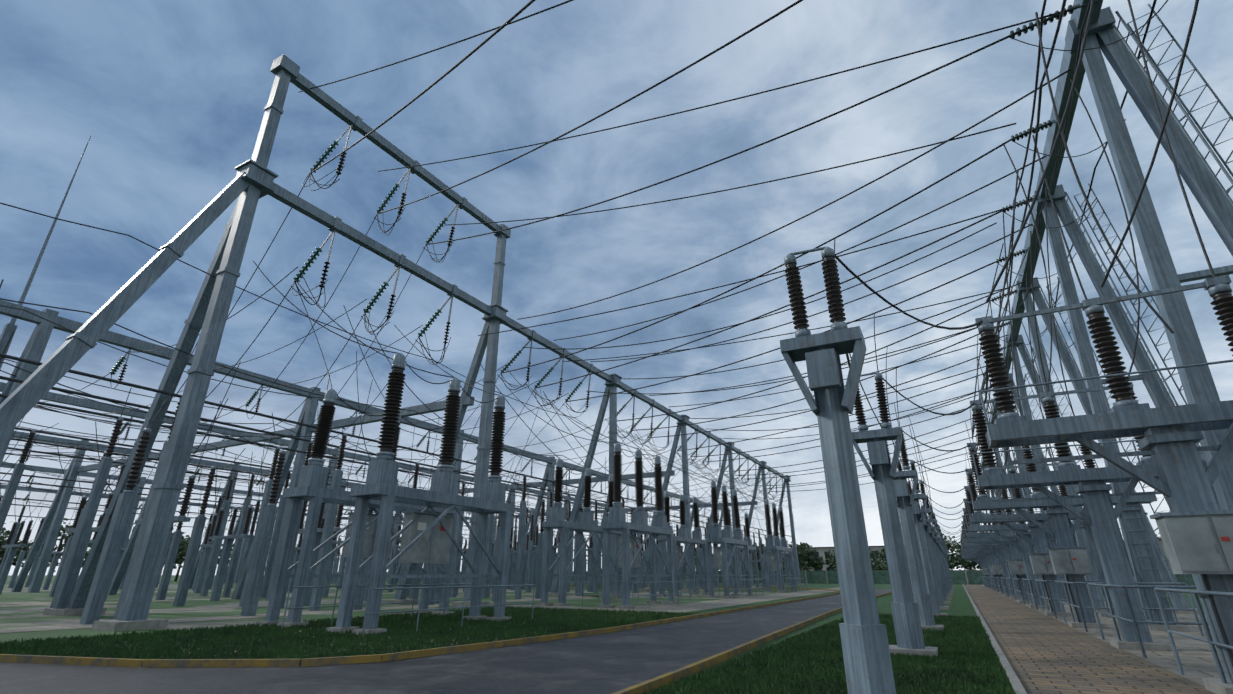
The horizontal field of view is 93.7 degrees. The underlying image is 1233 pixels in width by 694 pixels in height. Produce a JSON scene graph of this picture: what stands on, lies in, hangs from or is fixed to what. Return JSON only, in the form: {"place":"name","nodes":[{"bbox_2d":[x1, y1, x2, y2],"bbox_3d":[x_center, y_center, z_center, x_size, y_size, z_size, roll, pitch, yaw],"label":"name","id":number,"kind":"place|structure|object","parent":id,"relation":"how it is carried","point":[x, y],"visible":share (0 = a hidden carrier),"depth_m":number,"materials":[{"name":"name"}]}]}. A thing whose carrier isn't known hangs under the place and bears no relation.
{"place":"outdoors","nodes":[
{"label":"outdoors","id":0,"kind":"place"},
{"bbox_2d":[0,583,778,650],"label":"yard ground","id":1,"kind":"structure","parent":0,"point":[8,595],"depth_m":22.61,"materials":[{"name":"grey gravel"}]},
{"bbox_2d":[0,136,90,368],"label":"lightning mast","id":2,"kind":"object","parent":1,"relation":"on","point":[9,329],"visible":1,"depth_m":24.93,"materials":[{"name":"metal"}]},
{"bbox_2d":[536,459,638,606],"bbox_3d":[-1.272,8.889,27.757,1.820,6.275,6.640,-11,-24,27],"label":"breaker group","id":3,"kind":"object","parent":1,"relation":"on","point":[558,521],"visible":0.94,"depth_m":26.19,"materials":[{"name":"metal"}]},
{"bbox_2d":[657,490,719,596],"bbox_3d":[4.492,12.751,37.670,1.960,6.354,6.640,-11,-24,27],"label":"breaker group","id":4,"kind":"object","parent":1,"relation":"on","point":[678,554],"visible":0.98,"depth_m":37.89,"materials":[{"name":"metal"}]},
{"bbox_2d":[0,202,800,624],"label":"switchyard","id":5,"kind":"structure","parent":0,"point":[250,568],"depth_m":32.88,"materials":[{"name":"metal"}]},
{"bbox_2d":[0,586,839,667],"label":"yard paving","id":6,"kind":"structure","parent":0,"point":[697,606],"depth_m":23.90,"materials":[{"name":"concrete"}]},
{"bbox_2d":[256,389,471,627],"bbox_3d":[-7.159,4.987,17.932,1.960,6.334,6.640,-11,-24,27],"label":"breaker group","id":7,"kind":"object","parent":6,"relation":"on","point":[313,490],"visible":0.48,"depth_m":16.01,"materials":[{"name":"metal"}]},
{"bbox_2d":[0,54,803,631],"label":"gantry","id":8,"kind":"object","parent":6,"relation":"on","point":[250,184],"visible":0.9,"depth_m":19.02,"materials":[{"name":"metal"}]},
{"bbox_2d":[174,0,1010,524],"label":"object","id":9,"kind":"object","parent":8,"relation":"attached to","point":[438,312],"visible":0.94,"depth_m":25.38,"materials":[{"name":"grey metal"}]},
{"bbox_2d":[325,353,534,636],"bbox_3d":[-4.652,3.967,15.872,1.960,6.721,5.840,-11,-24,27],"label":"breaker group","id":10,"kind":"object","parent":6,"relation":"on","point":[426,537],"visible":1,"depth_m":15.32,"materials":[{"name":"metal"}]},
{"bbox_2d":[598,442,690,609],"bbox_3d":[1.174,7.850,25.741,1.960,6.729,5.840,-11,-24,27],"label":"breaker group","id":11,"kind":"object","parent":6,"relation":"on","point":[629,553],"visible":1,"depth_m":25.39,"materials":[{"name":"metal"}]},
{"bbox_2d":[706,480,763,598],"bbox_3d":[7.000,11.818,35.577,1.960,6.556,5.840,-11,-24,27],"label":"breaker group","id":12,"kind":"object","parent":6,"relation":"on","point":[731,538],"visible":1,"depth_m":35.10,"materials":[{"name":"metal"}]},
{"bbox_2d":[763,499,804,592],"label":"breaker group","id":13,"kind":"object","parent":6,"relation":"on","point":[773,560],"visible":1,"depth_m":44.98,"materials":[{"name":"metal"}]},
{"bbox_2d":[0,588,891,693],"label":"road asphalt","id":14,"kind":"structure","parent":0,"point":[609,663],"depth_m":7.98,"materials":[{"name":"grey asphalt"}]},
{"bbox_2d":[0,585,891,693],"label":"road kerbs","id":15,"kind":"structure","parent":14,"relation":"on","point":[675,675],"depth_m":8.66,"materials":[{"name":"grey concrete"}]},
{"bbox_2d":[0,575,1202,692],"bbox_3d":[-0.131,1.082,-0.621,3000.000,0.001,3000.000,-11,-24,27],"label":"ground grass","id":16,"kind":"structure","parent":0,"point":[960,604],"depth_m":27.55,"materials":[{"name":"green plant"}]},
{"bbox_2d":[0,521,33,565],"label":"tree","id":17,"kind":"object","parent":16,"relation":"on","point":[4,533],"visible":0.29,"depth_m":92.94,"materials":[{"name":"green plant"}]},
{"bbox_2d":[16,518,92,571],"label":"tree","id":18,"kind":"object","parent":16,"relation":"on","point":[62,528],"visible":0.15,"depth_m":101.34,"materials":[{"name":"green plant"}]},
{"bbox_2d":[81,540,128,567],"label":"tree","id":19,"kind":"object","parent":16,"relation":"on","point":[87,555],"visible":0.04,"depth_m":102.44,"materials":[{"name":"green plant"}]},
{"bbox_2d":[164,528,188,568],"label":"tree","id":20,"kind":"object","parent":16,"relation":"on","point":[185,543],"visible":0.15,"depth_m":112.81,"materials":[{"name":"green plant"}]},
{"bbox_2d":[164,535,189,580],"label":"tree","id":21,"kind":"object","parent":16,"relation":"on","point":[177,560],"visible":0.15,"depth_m":115.28,"materials":[{"name":"green plant"}]},
{"bbox_2d":[216,542,234,567],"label":"tree","id":22,"kind":"object","parent":16,"relation":"on","point":[230,554],"depth_m":118.50,"materials":[{"name":"green plant"}]},
{"bbox_2d":[0,605,1018,693],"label":"grass","id":23,"kind":"structure","parent":16,"relation":"on","point":[965,660],"depth_m":10.27,"materials":[{"name":"green plant"}]},
{"bbox_2d":[723,508,765,591],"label":"breaker group","id":24,"kind":"object","parent":16,"relation":"on","point":[748,537],"visible":0.56,"depth_m":48.44,"materials":[{"name":"metal"}]},
{"bbox_2d":[751,543,765,570],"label":"tree","id":25,"kind":"object","parent":16,"relation":"on","point":[758,563],"visible":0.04,"depth_m":141.55,"materials":[{"name":"green plant"}]},
{"bbox_2d":[336,569,1195,585],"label":"boundary fence","id":26,"kind":"object","parent":16,"relation":"on","point":[966,577],"visible":0.02,"depth_m":82.33,"materials":[{"name":"metal"}]},
{"bbox_2d":[757,542,804,570],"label":"tree","id":27,"kind":"object","parent":16,"relation":"on","point":[786,554],"visible":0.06,"depth_m":137.12,"materials":[{"name":"green plant"}]},
{"bbox_2d":[766,522,799,587],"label":"breaker group","id":28,"kind":"object","parent":16,"relation":"on","point":[788,557],"visible":0.1,"depth_m":58.24,"materials":[{"name":"metal"}]},
{"bbox_2d":[796,542,824,570],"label":"tree","id":29,"kind":"object","parent":16,"relation":"on","point":[808,552],"visible":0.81,"depth_m":136.81,"materials":[{"name":"green plant"}]},
{"bbox_2d":[825,550,836,570],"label":"tree","id":30,"kind":"object","parent":16,"relation":"on","point":[830,558],"visible":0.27,"depth_m":133.57,"materials":[{"name":"green plant"}]},
{"bbox_2d":[780,246,895,693],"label":"post","id":31,"kind":"object","parent":16,"relation":"on","point":[866,653],"visible":1,"depth_m":5.97,"materials":[{"name":"metal"}]},
{"bbox_2d":[869,549,877,561],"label":"tree","id":32,"kind":"object","parent":16,"relation":"on","point":[872,555],"visible":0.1,"depth_m":133.51,"materials":[{"name":"green plant"}]},
{"bbox_2d":[871,546,906,569],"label":"tree","id":33,"kind":"object","parent":16,"relation":"on","point":[877,565],"visible":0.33,"depth_m":126.94,"materials":[{"name":"green plant"}]},
{"bbox_2d":[851,372,937,656],"bbox_3d":[4.829,2.780,10.313,0.857,4.855,0.650,-11,-24,27],"label":"post","id":34,"kind":"object","parent":16,"relation":"on","point":[905,611],"visible":0.81,"depth_m":10.14,"materials":[{"name":"metal"}]},
{"bbox_2d":[886,426,943,630],"bbox_3d":[7.333,4.426,14.563,0.857,4.907,0.650,-11,-24,27],"label":"post","id":35,"kind":"object","parent":16,"relation":"on","point":[921,596],"visible":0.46,"depth_m":14.35,"materials":[{"name":"metal"}]},
{"bbox_2d":[897,459,947,616],"bbox_3d":[9.837,6.096,18.804,0.857,4.908,0.650,-11,-24,27],"label":"post","id":36,"kind":"object","parent":16,"relation":"on","point":[918,520],"visible":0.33,"depth_m":18.60,"materials":[{"name":"metal"}]},
{"bbox_2d":[907,480,949,609],"bbox_3d":[12.340,7.778,23.040,0.857,4.884,0.650,-11,-24,27],"label":"post","id":37,"kind":"object","parent":16,"relation":"on","point":[926,528],"visible":0.48,"depth_m":22.88,"materials":[{"name":"metal"}]},
{"bbox_2d":[918,495,950,603],"bbox_3d":[14.844,9.449,27.280,0.857,4.883,0.650,-11,-24,27],"label":"post","id":38,"kind":"object","parent":16,"relation":"on","point":[931,535],"visible":0.33,"depth_m":27.08,"materials":[{"name":"metal"}]},
{"bbox_2d":[921,505,951,599],"bbox_3d":[17.348,11.126,31.518,0.857,4.869,0.650,-11,-24,27],"label":"post","id":39,"kind":"object","parent":16,"relation":"on","point":[939,566],"visible":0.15,"depth_m":31.34,"materials":[{"name":"metal"}]},
{"bbox_2d":[926,512,952,596],"bbox_3d":[19.851,12.780,35.764,0.857,4.902,0.650,-11,-24,27],"label":"post","id":40,"kind":"object","parent":16,"relation":"on","point":[945,582],"visible":0.4,"depth_m":35.63,"materials":[{"name":"metal"}]},
{"bbox_2d":[930,520,952,593],"bbox_3d":[22.355,14.448,40.006,0.857,4.909,0.650,-11,-24,27],"label":"post","id":41,"kind":"object","parent":16,"relation":"on","point":[942,561],"visible":0.15,"depth_m":39.82,"materials":[{"name":"metal"}]},
{"bbox_2d":[931,525,953,592],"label":"post","id":42,"kind":"object","parent":16,"relation":"on","point":[943,560],"visible":0.15,"depth_m":44.13,"materials":[{"name":"metal"}]},
{"bbox_2d":[935,529,953,590],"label":"post","id":43,"kind":"object","parent":16,"relation":"on","point":[945,563],"visible":0.12,"depth_m":48.26,"materials":[{"name":"metal"}]},
{"bbox_2d":[941,532,953,588],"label":"post","id":44,"kind":"object","parent":16,"relation":"on","point":[946,564],"visible":0.06,"depth_m":52.59,"materials":[{"name":"metal"}]},
{"bbox_2d":[943,538,953,587],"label":"post","id":45,"kind":"object","parent":16,"relation":"on","point":[947,565],"visible":0.08,"depth_m":56.79,"materials":[{"name":"metal"}]},
{"bbox_2d":[944,541,954,586],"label":"post","id":46,"kind":"object","parent":16,"relation":"on","point":[947,564],"visible":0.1,"depth_m":61.07,"materials":[{"name":"metal"}]},
{"bbox_2d":[942,533,980,569],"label":"tree","id":47,"kind":"object","parent":16,"relation":"on","point":[953,558],"visible":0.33,"depth_m":120.94,"materials":[{"name":"green plant"}]},
{"bbox_2d":[958,555,981,569],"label":"tree","id":48,"kind":"object","parent":16,"relation":"on","point":[975,563],"visible":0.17,"depth_m":120.98,"materials":[{"name":"green plant"}]},
{"bbox_2d":[962,584,1026,693],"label":"path edging","id":49,"kind":"object","parent":16,"relation":"on","point":[1015,682],"visible":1,"depth_m":8.60,"materials":[{"name":"concrete"}]},
{"bbox_2d":[1123,539,1167,557],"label":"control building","id":50,"kind":"structure","parent":16,"relation":"on","point":[1161,543],"depth_m":104.86,"materials":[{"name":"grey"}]},
{"bbox_2d":[0,0,1232,574],"label":"sky","id":51,"kind":"structure","parent":0,"point":[171,97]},
{"bbox_2d":[758,546,884,570],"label":"control building","id":52,"kind":"structure","parent":0,"point":[821,551],"depth_m":156.96,"materials":[{"name":"grey"}]},
{"bbox_2d":[964,585,1214,693],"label":"paved path","id":53,"kind":"structure","parent":0,"point":[1043,653],"depth_m":8.98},
{"bbox_2d":[982,585,1226,685],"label":"equipment yard slabs","id":54,"kind":"structure","parent":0,"point":[1197,660],"depth_m":10.06,"materials":[{"name":"concrete"}]},
{"bbox_2d":[960,541,985,586],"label":"disconnector","id":55,"kind":"object","parent":54,"relation":"on","point":[984,584],"visible":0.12,"depth_m":64.93,"materials":[{"name":"metal"}]},
{"bbox_2d":[960,539,988,586],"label":"disconnector","id":56,"kind":"object","parent":54,"relation":"on","point":[985,580],"visible":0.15,"depth_m":60.69,"materials":[{"name":"metal"}]},
{"bbox_2d":[960,536,990,587],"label":"disconnector","id":57,"kind":"object","parent":54,"relation":"on","point":[985,570],"visible":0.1,"depth_m":56.04,"materials":[{"name":"metal"}]},
{"bbox_2d":[961,533,993,589],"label":"disconnector","id":58,"kind":"object","parent":54,"relation":"on","point":[989,573],"visible":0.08,"depth_m":52.40,"materials":[{"name":"metal"}]},
{"bbox_2d":[961,530,997,590],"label":"disconnector","id":59,"kind":"object","parent":54,"relation":"on","point":[991,579],"visible":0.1,"depth_m":48.46,"materials":[{"name":"metal"}]},
{"bbox_2d":[961,526,1001,592],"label":"disconnector","id":60,"kind":"object","parent":54,"relation":"on","point":[992,571],"visible":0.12,"depth_m":44.09,"materials":[{"name":"metal"}]},
{"bbox_2d":[961,521,1029,593],"bbox_3d":[26.417,14.410,39.789,2.826,4.820,4.144,13,-25,-29],"label":"disconnector","id":61,"kind":"object","parent":54,"relation":"on","point":[997,569],"visible":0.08,"depth_m":39.80,"materials":[{"name":"metal"}]},
{"bbox_2d":[962,513,1041,596],"bbox_3d":[23.985,12.788,35.671,2.826,4.820,4.144,13,-25,-29],"label":"disconnector","id":62,"kind":"object","parent":54,"relation":"on","point":[1000,557],"visible":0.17,"depth_m":35.84,"materials":[{"name":"metal"}]},
{"bbox_2d":[962,508,1047,599],"bbox_3d":[21.554,11.166,31.553,2.826,4.820,4.144,13,-25,-29],"label":"disconnector","id":63,"kind":"object","parent":54,"relation":"on","point":[1007,555],"visible":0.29,"depth_m":31.81,"materials":[{"name":"metal"}]},
{"bbox_2d":[963,495,1071,603],"bbox_3d":[19.122,9.543,27.435,2.826,4.820,4.144,13,-25,-29],"label":"disconnector","id":64,"kind":"object","parent":54,"relation":"on","point":[1016,566],"visible":0.35,"depth_m":27.33,"materials":[{"name":"metal"}]},
{"bbox_2d":[964,486,1089,609],"bbox_3d":[16.691,7.921,23.317,2.826,4.820,4.144,13,-25,-29],"label":"disconnector","id":65,"kind":"object","parent":54,"relation":"on","point":[1025,547],"visible":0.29,"depth_m":23.51,"materials":[{"name":"metal"}]},
{"bbox_2d":[965,462,1115,618],"bbox_3d":[14.260,6.299,19.198,2.826,4.820,4.144,13,-25,-29],"label":"disconnector","id":66,"kind":"object","parent":54,"relation":"on","point":[1040,561],"visible":0.58,"depth_m":19.17,"materials":[{"name":"metal"}]},
{"bbox_2d":[967,442,1203,635],"bbox_3d":[11.828,4.677,15.080,2.826,4.820,4.144,13,-25,-29],"label":"disconnector","id":67,"kind":"object","parent":54,"relation":"on","point":[1069,558],"visible":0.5,"depth_m":14.62,"materials":[{"name":"metal"}]},
{"bbox_2d":[970,382,1219,657],"bbox_3d":[9.397,3.055,10.962,2.826,4.820,4.144,13,-25,-29],"label":"disconnector","id":68,"kind":"object","parent":54,"relation":"on","point":[1093,488],"visible":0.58,"depth_m":11.11,"materials":[{"name":"metal"}]},
{"bbox_2d":[975,275,1232,693],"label":"disconnector","id":69,"kind":"object","parent":54,"relation":"on","point":[1195,525],"visible":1,"depth_m":7.16,"materials":[{"name":"metal"}]},
{"bbox_2d":[980,0,1232,625],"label":"gantry","id":70,"kind":"object","parent":54,"relation":"on","point":[1207,189],"visible":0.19,"depth_m":13.06,"materials":[{"name":"metal"}]},
{"bbox_2d":[298,0,1198,513],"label":"power lines","id":71,"kind":"object","parent":70,"relation":"hanging from","point":[1060,130],"visible":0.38,"depth_m":17.32,"materials":[{"name":"grey metal"}]},
{"bbox_2d":[253,0,1215,544],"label":"jumpers and droppers","id":72,"kind":"object","parent":71,"relation":"attached to","point":[875,342],"visible":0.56,"depth_m":17.33,"materials":[{"name":"grey metal"}]},
{"bbox_2d":[975,0,1167,466],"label":"insulator strings","id":73,"kind":"object","parent":70,"relation":"attached to","point":[1049,123],"visible":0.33,"depth_m":16.08,"materials":[{"name":"grey glass"}]}
]}

